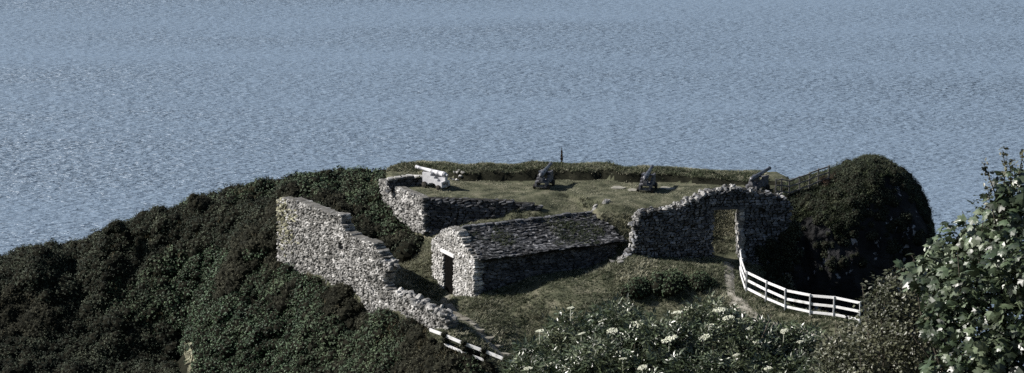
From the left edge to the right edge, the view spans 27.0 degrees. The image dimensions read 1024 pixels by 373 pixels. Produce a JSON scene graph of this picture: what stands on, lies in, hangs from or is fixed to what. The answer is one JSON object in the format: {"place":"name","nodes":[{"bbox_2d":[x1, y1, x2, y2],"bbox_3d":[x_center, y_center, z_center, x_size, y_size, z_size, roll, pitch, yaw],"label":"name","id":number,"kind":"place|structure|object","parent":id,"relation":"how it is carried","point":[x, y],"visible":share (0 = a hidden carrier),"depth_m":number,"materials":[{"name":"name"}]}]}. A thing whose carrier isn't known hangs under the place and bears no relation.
{"place":"outdoors","nodes":[
{"label":"outdoors","id":0,"kind":"place"},
{"bbox_2d":[1,160,940,372],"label":"ground","id":1,"kind":"structure","parent":0,"point":[529,176],"depth_m":111.90,"materials":[{"name":"green plant"}]},
{"bbox_2d":[102,218,127,234],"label":"gorse bush","id":2,"kind":"object","parent":1,"relation":"on","point":[117,226],"visible":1,"depth_m":122.35,"materials":[{"name":"green plant"}]},
{"bbox_2d":[184,342,195,372],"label":"rock outcrop","id":3,"kind":"object","parent":1,"relation":"on","point":[189,356],"visible":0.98,"depth_m":114.46,"materials":[{"name":"beige stone"}]},
{"bbox_2d":[186,192,214,210],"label":"sparse bush","id":4,"kind":"object","parent":1,"relation":"on","point":[199,202],"visible":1,"depth_m":122.71,"materials":[{"name":"green plant"}]},
{"bbox_2d":[0,167,462,372],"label":"bracken","id":5,"kind":"object","parent":1,"relation":"on","point":[388,327],"visible":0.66,"depth_m":117.73,"materials":[{"name":"green plant"}]},
{"bbox_2d":[0,176,481,372],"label":"gorse","id":6,"kind":"object","parent":1,"relation":"on","point":[61,251],"visible":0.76,"depth_m":120.87,"materials":[{"name":"green plant"}]},
{"bbox_2d":[161,242,330,372],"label":"ivy","id":7,"kind":"object","parent":1,"relation":"on","point":[220,304],"visible":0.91,"depth_m":113.49,"materials":[{"name":"green plant"}]},
{"bbox_2d":[0,165,496,372],"bbox_3d":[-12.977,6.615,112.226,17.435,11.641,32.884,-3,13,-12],"label":"scrub","id":8,"kind":"object","parent":1,"relation":"on","point":[306,318],"visible":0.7,"depth_m":115.12,"materials":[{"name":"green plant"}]},
{"bbox_2d":[0,174,500,372],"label":"heather","id":9,"kind":"object","parent":1,"relation":"on","point":[259,241],"visible":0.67,"depth_m":115.47,"materials":[{"name":"green plant"}]},
{"bbox_2d":[314,168,334,176],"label":"gorse bush","id":10,"kind":"object","parent":1,"relation":"on","point":[327,172],"visible":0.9,"depth_m":121.59,"materials":[{"name":"green plant"}]},
{"bbox_2d":[275,196,458,329],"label":"ruined wall","id":11,"kind":"structure","parent":1,"relation":"on","point":[330,245],"depth_m":108.76,"materials":[{"name":"grey stone"}]},
{"bbox_2d":[375,214,414,236],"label":"leafy shrub","id":12,"kind":"object","parent":1,"relation":"on","point":[391,224],"visible":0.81,"depth_m":114.07,"materials":[{"name":"green plant"}]},
{"bbox_2d":[415,165,450,189],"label":"cannon","id":13,"kind":"object","parent":1,"relation":"on","point":[438,179],"visible":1,"depth_m":115.02,"materials":[{"name":"paint"}]},
{"bbox_2d":[449,169,464,180],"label":"stone heap","id":14,"kind":"object","parent":1,"relation":"on","point":[460,176],"visible":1,"depth_m":117.23,"materials":[{"name":"grey stone"}]},
{"bbox_2d":[378,178,542,235],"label":"retaining wall","id":15,"kind":"structure","parent":1,"relation":"on","point":[419,212],"depth_m":112.64,"materials":[{"name":"grey stone"}]},
{"bbox_2d":[385,174,422,192],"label":"parapet stub","id":16,"kind":"object","parent":15,"relation":"on","point":[407,180],"visible":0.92,"depth_m":115.58,"materials":[{"name":"grey stone"}]},
{"bbox_2d":[429,328,511,368],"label":"fence","id":17,"kind":"object","parent":1,"relation":"on","point":[466,345],"visible":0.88,"depth_m":98.76,"materials":[{"name":"white paint"}]},
{"bbox_2d":[430,210,626,296],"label":"stone hut","id":18,"kind":"object","parent":1,"relation":"on","point":[471,260],"visible":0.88,"depth_m":107.99,"materials":[{"name":"stone"},{"name":"slate"}]},
{"bbox_2d":[444,254,453,295],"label":"door","id":19,"kind":"structure","parent":18,"relation":"in","point":[449,263],"depth_m":108.55,"materials":[{"name":"black wood"}]},
{"bbox_2d":[485,303,602,372],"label":"elder bush","id":20,"kind":"object","parent":1,"relation":"on","point":[536,355],"visible":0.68,"depth_m":32.85,"materials":[{"name":"green plant"}]},
{"bbox_2d":[533,162,554,189],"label":"cannon","id":21,"kind":"object","parent":1,"relation":"on","point":[547,181],"visible":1,"depth_m":114.94,"materials":[{"name":"metal"}]},
{"bbox_2d":[530,210,560,216],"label":"tussocks","id":22,"kind":"object","parent":1,"relation":"on","point":[548,213],"visible":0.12,"depth_m":111.52,"materials":[{"name":"green plant"}]},
{"bbox_2d":[394,159,758,180],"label":"tussocks","id":23,"kind":"object","parent":1,"relation":"on","point":[562,165],"visible":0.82,"depth_m":117.77,"materials":[{"name":"green plant"}]},
{"bbox_2d":[609,254,627,263],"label":"stone heap","id":24,"kind":"object","parent":1,"relation":"on","point":[620,258],"visible":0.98,"depth_m":108.14,"materials":[{"name":"grey stone"}]},
{"bbox_2d":[611,186,625,188],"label":"stone slab","id":25,"kind":"structure","parent":1,"relation":"on","point":[617,187],"depth_m":115.21,"materials":[{"name":"grey stone"}]},
{"bbox_2d":[552,292,710,372],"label":"elder bush","id":26,"kind":"object","parent":1,"relation":"on","point":[626,342],"visible":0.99,"depth_m":32.00,"materials":[{"name":"green plant"}]},
{"bbox_2d":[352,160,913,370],"bbox_3d":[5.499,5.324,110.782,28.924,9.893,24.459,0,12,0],"label":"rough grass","id":27,"kind":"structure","parent":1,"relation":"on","point":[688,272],"depth_m":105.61,"materials":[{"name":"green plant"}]},
{"bbox_2d":[619,275,651,299],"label":"bramble bush","id":28,"kind":"object","parent":1,"relation":"on","point":[637,287],"visible":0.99,"depth_m":104.46,"materials":[{"name":"green plant"}]},
{"bbox_2d":[636,165,657,192],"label":"cannon","id":29,"kind":"object","parent":1,"relation":"on","point":[652,183],"visible":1,"depth_m":114.26,"materials":[{"name":"metal"}]},
{"bbox_2d":[659,186,674,189],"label":"stone slab","id":30,"kind":"structure","parent":1,"relation":"on","point":[666,187],"depth_m":115.12,"materials":[{"name":"grey stone"}]},
{"bbox_2d":[648,268,687,297],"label":"bramble bush","id":31,"kind":"object","parent":1,"relation":"on","point":[670,283],"visible":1,"depth_m":104.39,"materials":[{"name":"green plant"}]},
{"bbox_2d":[684,270,717,291],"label":"bramble bush","id":32,"kind":"object","parent":1,"relation":"on","point":[698,281],"visible":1,"depth_m":104.76,"materials":[{"name":"green plant"}]},
{"bbox_2d":[622,184,804,278],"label":"gateway wall","id":33,"kind":"structure","parent":1,"relation":"on","point":[769,234],"depth_m":108.78,"materials":[{"name":"grey stone"}]},
{"bbox_2d":[648,288,782,372],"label":"elder bush","id":34,"kind":"object","parent":1,"relation":"on","point":[716,346],"visible":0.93,"depth_m":32.13,"materials":[{"name":"green plant"}]},
{"bbox_2d":[712,210,735,237],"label":"dry grass","id":35,"kind":"structure","parent":1,"relation":"on","point":[728,229],"depth_m":111.34,"materials":[{"name":"green plant"}]},
{"bbox_2d":[745,166,770,190],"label":"cannon","id":36,"kind":"object","parent":1,"relation":"on","point":[755,183],"visible":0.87,"depth_m":114.24,"materials":[{"name":"metal"}]},
{"bbox_2d":[765,274,800,307],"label":"gully undergrowth","id":37,"kind":"object","parent":1,"relation":"on","point":[768,276],"visible":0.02,"depth_m":109.63,"materials":[{"name":"green plant"}]},
{"bbox_2d":[763,273,803,307],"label":"gully scrub","id":38,"kind":"object","parent":1,"relation":"on","point":[790,294],"visible":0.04,"depth_m":109.58,"materials":[{"name":"green plant"}]},
{"bbox_2d":[724,313,860,372],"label":"elder bush","id":39,"kind":"object","parent":1,"relation":"on","point":[792,358],"visible":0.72,"depth_m":32.29,"materials":[{"name":"green plant"}]},
{"bbox_2d":[739,249,860,323],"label":"white fence","id":40,"kind":"object","parent":1,"relation":"on","point":[784,305],"visible":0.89,"depth_m":101.09,"materials":[{"name":"paint"}]},
{"bbox_2d":[804,265,950,372],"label":"hedge bush","id":41,"kind":"object","parent":1,"relation":"on","point":[864,357],"visible":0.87,"depth_m":29.26,"materials":[{"name":"green plant"}]},
{"bbox_2d":[893,146,1023,372],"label":"sycamore","id":42,"kind":"object","parent":1,"relation":"on","point":[952,276],"visible":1,"depth_m":26.79,"materials":[{"name":"green plant"}]},
{"bbox_2d":[441,294,503,356],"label":"path","id":43,"kind":"structure","parent":0,"point":[449,305],"depth_m":103.51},
{"bbox_2d":[458,318,510,355],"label":"stone steps","id":44,"kind":"structure","parent":43,"relation":"on","point":[490,338],"depth_m":101.71,"materials":[{"name":"grey stone"}]},
{"bbox_2d":[0,0,1023,365],"bbox_3d":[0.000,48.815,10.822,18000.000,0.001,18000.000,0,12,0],"label":"sea","id":45,"kind":"structure","parent":0,"point":[114,110],"depth_m":289.08,"materials":[{"name":"blue liquid"}]},
{"bbox_2d":[628,254,860,334],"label":"long grass","id":46,"kind":"structure","parent":0,"point":[772,304],"depth_m":102.91,"materials":[{"name":"green plant"}]},
{"bbox_2d":[722,261,831,339],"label":"path","id":47,"kind":"structure","parent":0,"point":[729,283],"depth_m":103.83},
{"bbox_2d":[790,175,945,370],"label":"hill","id":48,"kind":"structure","parent":0,"point":[808,276],"depth_m":111.55,"materials":[{"name":"green plant"}]},
{"bbox_2d":[775,165,829,194],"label":"timber fence","id":49,"kind":"object","parent":48,"relation":"on","point":[799,177],"visible":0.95,"depth_m":113.12,"materials":[{"name":"grey wood"}]},
{"bbox_2d":[819,171,837,188],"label":"round bush","id":50,"kind":"object","parent":48,"relation":"on","point":[826,182],"visible":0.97,"depth_m":113.17,"materials":[{"name":"green plant"}]},
{"bbox_2d":[763,154,936,238],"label":"knoll grass","id":51,"kind":"structure","parent":48,"relation":"on","point":[808,212],"depth_m":112.78,"materials":[{"name":"green plant"}]},
{"bbox_2d":[762,152,941,339],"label":"knoll heather","id":52,"kind":"object","parent":48,"relation":"on","point":[860,178],"visible":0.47,"depth_m":112.54,"materials":[{"name":"green plant"}]},
{"bbox_2d":[768,154,938,339],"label":"knoll undergrowth","id":53,"kind":"object","parent":48,"relation":"on","point":[893,225],"visible":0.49,"depth_m":112.10,"materials":[{"name":"leaves"},{"name":"grass"}]}
]}

